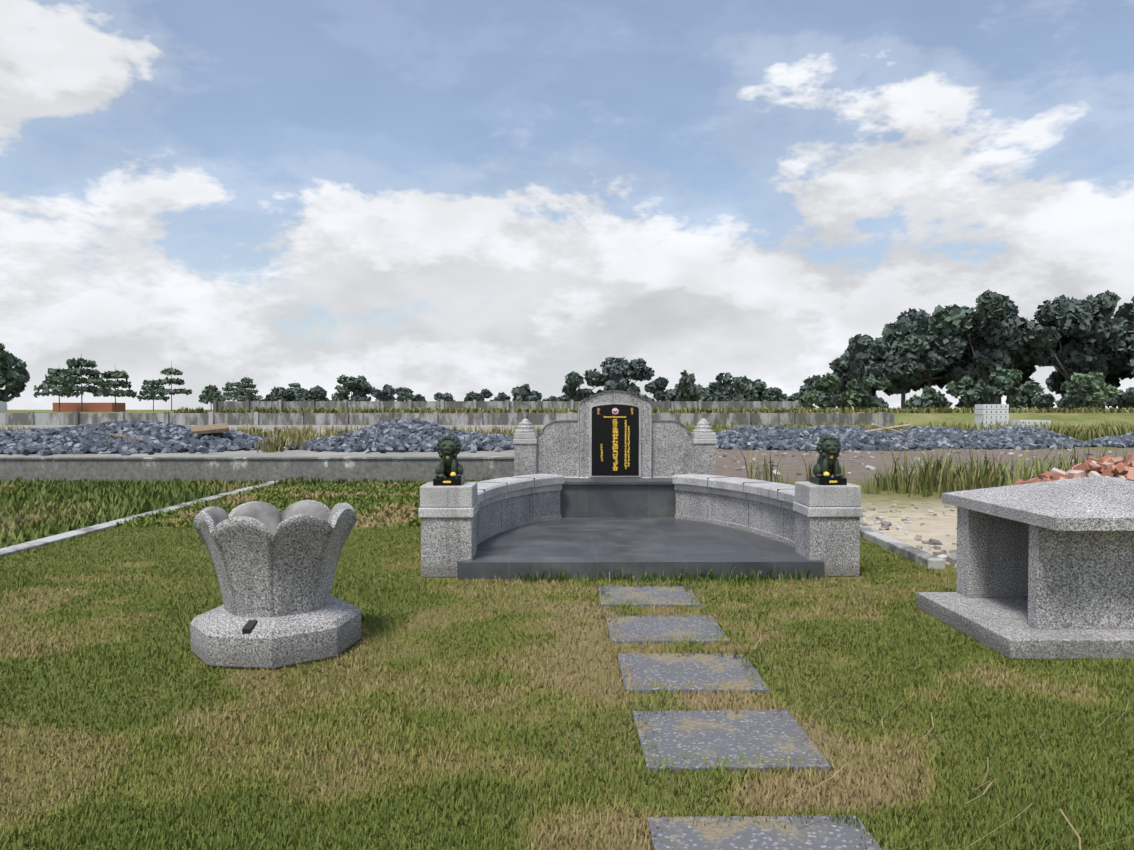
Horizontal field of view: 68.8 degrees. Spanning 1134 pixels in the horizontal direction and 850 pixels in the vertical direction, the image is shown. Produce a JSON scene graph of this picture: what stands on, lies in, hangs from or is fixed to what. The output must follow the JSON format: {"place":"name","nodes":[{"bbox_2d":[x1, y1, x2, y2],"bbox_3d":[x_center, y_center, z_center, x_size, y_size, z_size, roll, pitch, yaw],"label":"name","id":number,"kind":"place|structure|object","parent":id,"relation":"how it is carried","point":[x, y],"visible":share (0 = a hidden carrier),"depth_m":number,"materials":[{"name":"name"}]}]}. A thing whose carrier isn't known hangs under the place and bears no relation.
{"place":"outdoors","nodes":[
{"label":"outdoors","id":0,"kind":"place"},
{"bbox_2d":[0,392,125,411],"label":"distant buildings","id":1,"kind":"structure","parent":0,"point":[89,407],"depth_m":97.89,"materials":[{"name":"red"}]},
{"bbox_2d":[31,475,509,486],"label":"rough grass","id":2,"kind":"structure","parent":0,"point":[288,480],"depth_m":16.37,"materials":[{"name":"green plant"}]},
{"bbox_2d":[0,425,544,456],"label":"ground","id":3,"kind":"structure","parent":0,"point":[289,453],"depth_m":19.56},
{"bbox_2d":[0,419,284,455],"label":"stone pile","id":4,"kind":"object","parent":3,"relation":"on","point":[157,437],"visible":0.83,"depth_m":20.51,"materials":[{"name":"stone"}]},
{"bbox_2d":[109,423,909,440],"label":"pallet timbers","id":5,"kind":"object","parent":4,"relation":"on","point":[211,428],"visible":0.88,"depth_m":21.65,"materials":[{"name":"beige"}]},
{"bbox_2d":[0,422,541,452],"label":"grass","id":6,"kind":"structure","parent":3,"relation":"on","point":[282,439],"depth_m":28.39,"materials":[{"name":"green plant"}]},
{"bbox_2d":[284,417,513,453],"bbox_3d":[-4.056,0.253,22.897,8.311,0.954,6.716,0,1,-1],"label":"stone pile","id":7,"kind":"object","parent":3,"relation":"on","point":[412,434],"visible":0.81,"depth_m":21.21,"materials":[{"name":"stone"}]},
{"bbox_2d":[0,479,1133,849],"bbox_3d":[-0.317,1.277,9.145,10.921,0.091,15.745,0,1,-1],"label":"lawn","id":8,"kind":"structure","parent":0,"point":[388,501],"depth_m":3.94,"materials":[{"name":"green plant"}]},
{"bbox_2d":[457,517,823,579],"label":"tomb platform","id":9,"kind":"structure","parent":8,"relation":"on","point":[583,546],"depth_m":7.81,"materials":[{"name":"grey stone"}]},
{"bbox_2d":[560,478,674,516],"bbox_3d":[0.625,0.990,10.543,1.480,0.602,0.600,0,1,-1],"label":"stone altar","id":10,"kind":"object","parent":9,"relation":"on","point":[617,497],"depth_m":10.28,"materials":[{"name":"grey stone"}]},
{"bbox_2d":[418,482,862,576],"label":"stone pillars","id":11,"kind":"structure","parent":8,"relation":"on","point":[827,524],"depth_m":7.35,"materials":[{"name":"grey stone"}]},
{"bbox_2d":[433,435,464,485],"bbox_3d":[-1.070,0.315,7.526,0.250,0.445,0.329,0,1,-1],"label":"guardian lion","id":12,"kind":"object","parent":11,"relation":"on","point":[449,471],"visible":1,"depth_m":7.43},
{"bbox_2d":[809,435,846,484],"bbox_3d":[2.379,0.315,7.560,0.250,0.445,0.329,0,1,-1],"label":"guardian lion","id":13,"kind":"object","parent":11,"relation":"on","point":[826,466],"visible":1,"depth_m":7.47},
{"bbox_2d":[0,410,1133,849],"bbox_3d":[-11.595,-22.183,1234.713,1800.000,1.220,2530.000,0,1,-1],"label":"ground","id":14,"kind":"structure","parent":0,"point":[940,526],"depth_m":4.52,"materials":[{"name":"green plant"}]},
{"bbox_2d":[0,343,17,387],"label":"young tree","id":15,"kind":"object","parent":14,"relation":"on","point":[9,381],"visible":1,"depth_m":67.88,"materials":[{"name":"green plant"}]},
{"bbox_2d":[0,350,29,401],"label":"broad tree","id":16,"kind":"object","parent":14,"relation":"on","point":[22,373],"visible":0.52,"depth_m":95.93,"materials":[{"name":"green plant"}]},
{"bbox_2d":[33,368,83,411],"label":"young tree","id":17,"kind":"object","parent":14,"relation":"on","point":[48,382],"visible":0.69,"depth_m":93.38,"materials":[{"name":"green plant"}]},
{"bbox_2d":[50,353,111,411],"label":"young tree","id":18,"kind":"object","parent":14,"relation":"on","point":[78,371],"visible":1,"depth_m":78.69,"materials":[{"name":"green plant"}]},
{"bbox_2d":[93,370,136,411],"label":"young tree","id":19,"kind":"object","parent":14,"relation":"on","point":[117,375],"visible":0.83,"depth_m":87.48,"materials":[{"name":"green plant"}]},
{"bbox_2d":[0,476,266,547],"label":"rough grass strip","id":20,"kind":"object","parent":14,"relation":"on","point":[44,493],"visible":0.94,"depth_m":13.22,"materials":[{"name":"green plant"}]},
{"bbox_2d":[136,380,169,410],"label":"young tree","id":21,"kind":"object","parent":14,"relation":"on","point":[145,389],"visible":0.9,"depth_m":118.44,"materials":[{"name":"green plant"}]},
{"bbox_2d":[149,365,192,411],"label":"young tree","id":22,"kind":"object","parent":14,"relation":"on","point":[171,371],"visible":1,"depth_m":102.96,"materials":[{"name":"green plant"}]},
{"bbox_2d":[198,384,223,411],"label":"young tree","id":23,"kind":"object","parent":14,"relation":"on","point":[210,393],"visible":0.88,"depth_m":111.64,"materials":[{"name":"green plant"}]},
{"bbox_2d":[222,379,244,400],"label":"young tree","id":24,"kind":"object","parent":14,"relation":"on","point":[229,387],"visible":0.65,"depth_m":137.54,"materials":[{"name":"green plant"}]},
{"bbox_2d":[230,377,262,399],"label":"young tree","id":25,"kind":"object","parent":14,"relation":"on","point":[247,382],"visible":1,"depth_m":127.93,"materials":[{"name":"green plant"}]},
{"bbox_2d":[237,393,263,400],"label":"tree","id":26,"kind":"object","parent":14,"relation":"on","point":[256,399],"visible":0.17,"depth_m":137.09,"materials":[{"name":"green plant"}]},
{"bbox_2d":[0,456,513,482],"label":"retaining wall","id":27,"kind":"structure","parent":14,"relation":"on","point":[263,469],"depth_m":16.90,"materials":[{"name":"concrete"}]},
{"bbox_2d":[190,500,360,669],"bbox_3d":[-1.812,0.954,5.187,0.933,0.875,0.933,0,1,7],"label":"lotus burner","id":28,"kind":"object","parent":14,"relation":"on","point":[275,570],"visible":1,"depth_m":4.88,"materials":[{"name":"stone"}]},
{"bbox_2d":[263,386,299,400],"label":"tree","id":29,"kind":"object","parent":14,"relation":"on","point":[275,394],"visible":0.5,"depth_m":136.73,"materials":[{"name":"green plant"}]},
{"bbox_2d":[287,383,300,390],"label":"young tree","id":30,"kind":"object","parent":14,"relation":"on","point":[294,385],"visible":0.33,"depth_m":142.87,"materials":[{"name":"green plant"}]},
{"bbox_2d":[282,387,308,400],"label":"tree","id":31,"kind":"object","parent":14,"relation":"on","point":[301,393],"visible":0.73,"depth_m":135.81,"materials":[{"name":"green plant"}]},
{"bbox_2d":[306,385,328,400],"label":"tree","id":32,"kind":"object","parent":14,"relation":"on","point":[317,392],"visible":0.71,"depth_m":132.30,"materials":[{"name":"green plant"}]},
{"bbox_2d":[330,393,343,400],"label":"young tree","id":33,"kind":"object","parent":14,"relation":"on","point":[335,397],"visible":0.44,"depth_m":182.21,"materials":[{"name":"green plant"}]},
{"bbox_2d":[335,375,374,400],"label":"broad tree","id":34,"kind":"object","parent":14,"relation":"on","point":[360,386],"visible":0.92,"depth_m":147.81,"materials":[{"name":"green plant"}]},
{"bbox_2d":[347,395,368,400],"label":"tree line","id":35,"kind":"object","parent":14,"relation":"on","point":[356,398],"visible":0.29,"depth_m":139.74,"materials":[{"name":"green plant"}]},
{"bbox_2d":[371,384,396,400],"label":"tree","id":36,"kind":"object","parent":14,"relation":"on","point":[386,392],"visible":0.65,"depth_m":138.75,"materials":[{"name":"green plant"}]},
{"bbox_2d":[395,387,412,400],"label":"tree","id":37,"kind":"object","parent":14,"relation":"on","point":[402,391],"visible":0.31,"depth_m":140.40,"materials":[{"name":"green plant"}]},
{"bbox_2d":[396,392,425,400],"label":"tree","id":38,"kind":"object","parent":14,"relation":"on","point":[410,396],"visible":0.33,"depth_m":130.02,"materials":[{"name":"green plant"}]},
{"bbox_2d":[434,392,455,400],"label":"tree line","id":39,"kind":"object","parent":14,"relation":"on","point":[439,396],"visible":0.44,"depth_m":138.81,"materials":[{"name":"green plant"}]},
{"bbox_2d":[0,400,894,425],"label":"boundary walls","id":40,"kind":"structure","parent":14,"relation":"on","point":[344,418],"depth_m":55.83,"materials":[{"name":"concrete"}]},
{"bbox_2d":[464,391,477,400],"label":"tree","id":41,"kind":"object","parent":14,"relation":"on","point":[469,396],"visible":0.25,"depth_m":132.40,"materials":[{"name":"green plant"}]},
{"bbox_2d":[0,481,944,568],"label":"plot kerbs","id":42,"kind":"structure","parent":14,"relation":"on","point":[921,557],"depth_m":9.10,"materials":[{"name":"concrete"}]},
{"bbox_2d":[473,389,510,400],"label":"tree","id":43,"kind":"object","parent":14,"relation":"on","point":[486,394],"visible":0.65,"depth_m":130.81,"materials":[{"name":"green plant"}]},
{"bbox_2d":[511,384,541,400],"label":"tree","id":44,"kind":"object","parent":14,"relation":"on","point":[522,393],"visible":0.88,"depth_m":128.47,"materials":[{"name":"green plant"}]},
{"bbox_2d":[542,395,568,400],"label":"tree line","id":45,"kind":"object","parent":14,"relation":"on","point":[559,398],"visible":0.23,"depth_m":137.68,"materials":[{"name":"green plant"}]},
{"bbox_2d":[0,560,1133,849],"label":"dry twigs","id":46,"kind":"object","parent":14,"relation":"on","point":[626,730],"visible":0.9,"depth_m":3.90,"materials":[{"name":"beige plant"}]},
{"bbox_2d":[563,394,577,400],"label":"tree line","id":47,"kind":"object","parent":14,"relation":"on","point":[571,398],"visible":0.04,"depth_m":137.36,"materials":[{"name":"green plant"}]},
{"bbox_2d":[562,368,605,400],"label":"tree","id":48,"kind":"object","parent":14,"relation":"on","point":[574,380],"visible":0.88,"depth_m":136.12,"materials":[{"name":"green plant"}]},
{"bbox_2d":[598,357,654,391],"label":"tree","id":49,"kind":"object","parent":14,"relation":"on","point":[619,373],"visible":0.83,"depth_m":132.09,"materials":[{"name":"green plant"}]},
{"bbox_2d":[627,382,673,400],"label":"tree","id":50,"kind":"object","parent":14,"relation":"on","point":[659,394],"visible":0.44,"depth_m":124.46,"materials":[{"name":"green plant"}]},
{"bbox_2d":[489,564,826,584],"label":"platform weeds","id":51,"kind":"object","parent":14,"relation":"on","point":[751,577],"visible":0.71,"depth_m":7.19,"materials":[{"name":"green plant"}]},
{"bbox_2d":[649,377,673,400],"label":"tree","id":52,"kind":"object","parent":14,"relation":"on","point":[661,383],"visible":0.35,"depth_m":125.02,"materials":[{"name":"green plant"}]},
{"bbox_2d":[676,370,698,400],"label":"slender tree","id":53,"kind":"object","parent":14,"relation":"on","point":[686,381],"visible":0.96,"depth_m":117.42,"materials":[{"name":"green plant"}]},
{"bbox_2d":[665,383,712,400],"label":"tree","id":54,"kind":"object","parent":14,"relation":"on","point":[702,395],"visible":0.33,"depth_m":120.68,"materials":[{"name":"green plant"}]},
{"bbox_2d":[685,384,717,400],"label":"tree","id":55,"kind":"object","parent":14,"relation":"on","point":[713,397],"visible":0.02,"depth_m":124.42,"materials":[{"name":"green plant"}]},
{"bbox_2d":[705,380,737,400],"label":"tree","id":56,"kind":"object","parent":14,"relation":"on","point":[718,390],"visible":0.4,"depth_m":126.67,"materials":[{"name":"green plant"}]},
{"bbox_2d":[598,586,881,849],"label":"stepping stones","id":57,"kind":"object","parent":14,"relation":"on","point":[712,734],"visible":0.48,"depth_m":3.75,"materials":[{"name":"grey stone"}]},
{"bbox_2d":[715,372,766,400],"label":"tree","id":58,"kind":"object","parent":14,"relation":"on","point":[759,386],"visible":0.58,"depth_m":124.97,"materials":[{"name":"green plant"}]},
{"bbox_2d":[731,375,752,400],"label":"slender tree","id":59,"kind":"object","parent":14,"relation":"on","point":[744,383],"visible":0.96,"depth_m":120.71,"materials":[{"name":"green plant"}]},
{"bbox_2d":[760,387,792,400],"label":"tree","id":60,"kind":"object","parent":14,"relation":"on","point":[772,394],"visible":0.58,"depth_m":124.09,"materials":[{"name":"green plant"}]},
{"bbox_2d":[791,390,836,409],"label":"tree","id":61,"kind":"object","parent":14,"relation":"on","point":[797,396],"visible":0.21,"depth_m":120.83,"materials":[{"name":"green plant"}]},
{"bbox_2d":[799,375,830,392],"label":"tree","id":62,"kind":"object","parent":14,"relation":"on","point":[808,385],"visible":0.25,"depth_m":125.38,"materials":[{"name":"green plant"}]},
{"bbox_2d":[814,389,843,408],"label":"tree","id":63,"kind":"object","parent":14,"relation":"on","point":[833,395],"visible":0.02,"depth_m":122.31,"materials":[{"name":"green plant"}]},
{"bbox_2d":[716,424,942,451],"bbox_3d":[9.600,0.489,33.109,11.592,1.029,8.074,0,1,-1],"label":"stone pile","id":64,"kind":"object","parent":14,"relation":"on","point":[782,438],"visible":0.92,"depth_m":31.09,"materials":[{"name":"stone"}]},
{"bbox_2d":[801,373,860,407],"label":"shrub","id":65,"kind":"object","parent":14,"relation":"on","point":[827,382],"visible":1,"depth_m":90.70,"materials":[{"name":"green plant"}]},
{"bbox_2d":[829,333,884,409],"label":"broad tree","id":66,"kind":"object","parent":14,"relation":"on","point":[852,361],"visible":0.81,"depth_m":101.36,"materials":[{"name":"green plant"}]},
{"bbox_2d":[842,376,890,408],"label":"shrub","id":67,"kind":"object","parent":14,"relation":"on","point":[864,385],"visible":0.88,"depth_m":90.59,"materials":[{"name":"green plant"}]},
{"bbox_2d":[877,396,888,409],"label":"tree","id":68,"kind":"object","parent":14,"relation":"on","point":[883,402],"visible":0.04,"depth_m":124.12,"materials":[{"name":"green plant"}]},
{"bbox_2d":[864,320,947,408],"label":"broad tree","id":69,"kind":"object","parent":14,"relation":"on","point":[905,363],"visible":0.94,"depth_m":97.39,"materials":[{"name":"green plant"}]},
{"bbox_2d":[875,332,964,393],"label":"broad tree","id":70,"kind":"object","parent":14,"relation":"on","point":[941,383],"visible":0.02,"depth_m":108.92,"materials":[{"name":"green plant"}]},
{"bbox_2d":[719,449,1130,566],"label":"loose stones","id":71,"kind":"object","parent":14,"relation":"on","point":[951,559],"visible":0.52,"depth_m":11.62,"materials":[{"name":"grey gravel"}]},
{"bbox_2d":[884,308,972,398],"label":"broad tree","id":72,"kind":"object","parent":14,"relation":"on","point":[914,316],"visible":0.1,"depth_m":102.09,"materials":[{"name":"green plant"}]},
{"bbox_2d":[904,386,952,408],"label":"shrub","id":73,"kind":"object","parent":14,"relation":"on","point":[938,399],"visible":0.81,"depth_m":87.75,"materials":[{"name":"green plant"}]},
{"bbox_2d":[945,376,990,408],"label":"shrub","id":74,"kind":"object","parent":14,"relation":"on","point":[969,398],"visible":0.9,"depth_m":87.32,"materials":[{"name":"green plant"}]},
{"bbox_2d":[924,289,1030,399],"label":"broad tree","id":75,"kind":"object","parent":14,"relation":"on","point":[951,322],"visible":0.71,"depth_m":97.73,"materials":[{"name":"green plant"}]},
{"bbox_2d":[888,426,1087,449],"bbox_3d":[16.675,0.501,34.152,10.945,0.966,7.366,0,1,-1],"label":"stone pile","id":76,"kind":"object","parent":14,"relation":"on","point":[1014,438],"visible":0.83,"depth_m":32.20,"materials":[{"name":"stone"}]},
{"bbox_2d":[979,367,1044,409],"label":"shrub","id":77,"kind":"object","parent":14,"relation":"on","point":[1005,381],"visible":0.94,"depth_m":87.02,"materials":[{"name":"green plant"}]},
{"bbox_2d":[974,404,1050,429],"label":"concrete blocks","id":78,"kind":"structure","parent":14,"relation":"on","point":[991,418],"depth_m":47.21,"materials":[{"name":"grey concrete"}]},
{"bbox_2d":[988,315,1036,403],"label":"broad tree","id":79,"kind":"object","parent":14,"relation":"on","point":[1028,372],"visible":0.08,"depth_m":108.86,"materials":[{"name":"green plant"}]},
{"bbox_2d":[967,295,1065,399],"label":"broad tree","id":80,"kind":"object","parent":14,"relation":"on","point":[993,334],"visible":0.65,"depth_m":97.80,"materials":[{"name":"green plant"}]},
{"bbox_2d":[917,476,1133,659],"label":"earth god shrine","id":81,"kind":"object","parent":14,"relation":"on","point":[1045,570],"visible":0.98,"depth_m":5.15,"materials":[{"name":"stone"}]},
{"bbox_2d":[1016,393,1055,409],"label":"shrub","id":82,"kind":"object","parent":14,"relation":"on","point":[1045,401],"visible":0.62,"depth_m":89.39,"materials":[{"name":"green plant"}]},
{"bbox_2d":[1010,294,1128,393],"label":"broad tree","id":83,"kind":"object","parent":14,"relation":"on","point":[1072,316],"visible":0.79,"depth_m":96.66,"materials":[{"name":"green plant"}]},
{"bbox_2d":[1013,453,1133,484],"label":"brick rubble heap","id":84,"kind":"object","parent":14,"relation":"on","point":[1116,467],"visible":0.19,"depth_m":9.88,"materials":[{"name":"orange brick"}]},
{"bbox_2d":[1055,388,1121,408],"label":"shrub","id":85,"kind":"object","parent":14,"relation":"on","point":[1113,402],"visible":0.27,"depth_m":91.89,"materials":[{"name":"green plant"}]},
{"bbox_2d":[1045,370,1133,394],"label":"broad tree","id":86,"kind":"object","parent":14,"relation":"on","point":[1054,380],"visible":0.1,"depth_m":110.89,"materials":[{"name":"green plant"}]},
{"bbox_2d":[1061,372,1119,408],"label":"shrub","id":87,"kind":"object","parent":14,"relation":"on","point":[1096,388],"visible":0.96,"depth_m":86.95,"materials":[{"name":"green plant"}]},
{"bbox_2d":[1054,290,1133,377],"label":"broad tree","id":88,"kind":"object","parent":14,"relation":"on","point":[1079,357],"visible":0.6,"depth_m":97.41,"materials":[{"name":"green plant"}]},
{"bbox_2d":[1082,432,1133,447],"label":"stone pile","id":89,"kind":"object","parent":14,"relation":"on","point":[1124,440],"visible":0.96,"depth_m":33.25,"materials":[{"name":"stone"}]},
{"bbox_2d":[1112,296,1133,374],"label":"broad tree","id":90,"kind":"object","parent":14,"relation":"on","point":[1129,359],"visible":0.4,"depth_m":97.40,"materials":[{"name":"green plant"}]},
{"bbox_2d":[1114,387,1133,408],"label":"tree","id":91,"kind":"object","parent":14,"relation":"on","point":[1127,399],"visible":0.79,"depth_m":91.31,"materials":[{"name":"green plant"}]},
{"bbox_2d":[0,0,1133,409],"label":"sky","id":92,"kind":"structure","parent":0,"point":[458,198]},
{"bbox_2d":[536,390,693,477],"bbox_3d":[0.622,0.116,10.840,2.050,1.140,0.274,0,1,-1],"label":"headstone surround","id":93,"kind":"object","parent":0,"point":[564,448],"visible":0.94,"depth_m":10.78,"materials":[{"name":"grey stone"}]},
{"bbox_2d":[592,404,638,475],"bbox_3d":[0.623,0.193,10.705,0.610,0.920,0.026,0,1,-1],"label":"headstone tablet","id":94,"kind":"object","parent":93,"relation":"attached to","point":[615,439],"visible":1,"depth_m":10.70,"materials":[{"name":"black stone"}]},
{"bbox_2d":[513,418,716,475],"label":"stone finials","id":95,"kind":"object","parent":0,"point":[704,439],"depth_m":10.72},
{"bbox_2d":[477,473,795,547],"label":"tomb arm walls","id":96,"kind":"structure","parent":0,"point":[762,508],"depth_m":9.33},
{"bbox_2d":[174,405,1133,431],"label":"concrete wall","id":97,"kind":"structure","parent":0,"point":[271,409],"depth_m":63.28,"materials":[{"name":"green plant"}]},
{"bbox_2d":[680,419,1133,440],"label":"tall grass","id":98,"kind":"structure","parent":0,"point":[1086,434],"depth_m":39.52,"materials":[{"name":"green plant"}]},
{"bbox_2d":[738,441,1131,497],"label":"tall grass","id":99,"kind":"structure","parent":0,"point":[929,477],"depth_m":15.03,"materials":[{"name":"green plant"}]}
]}

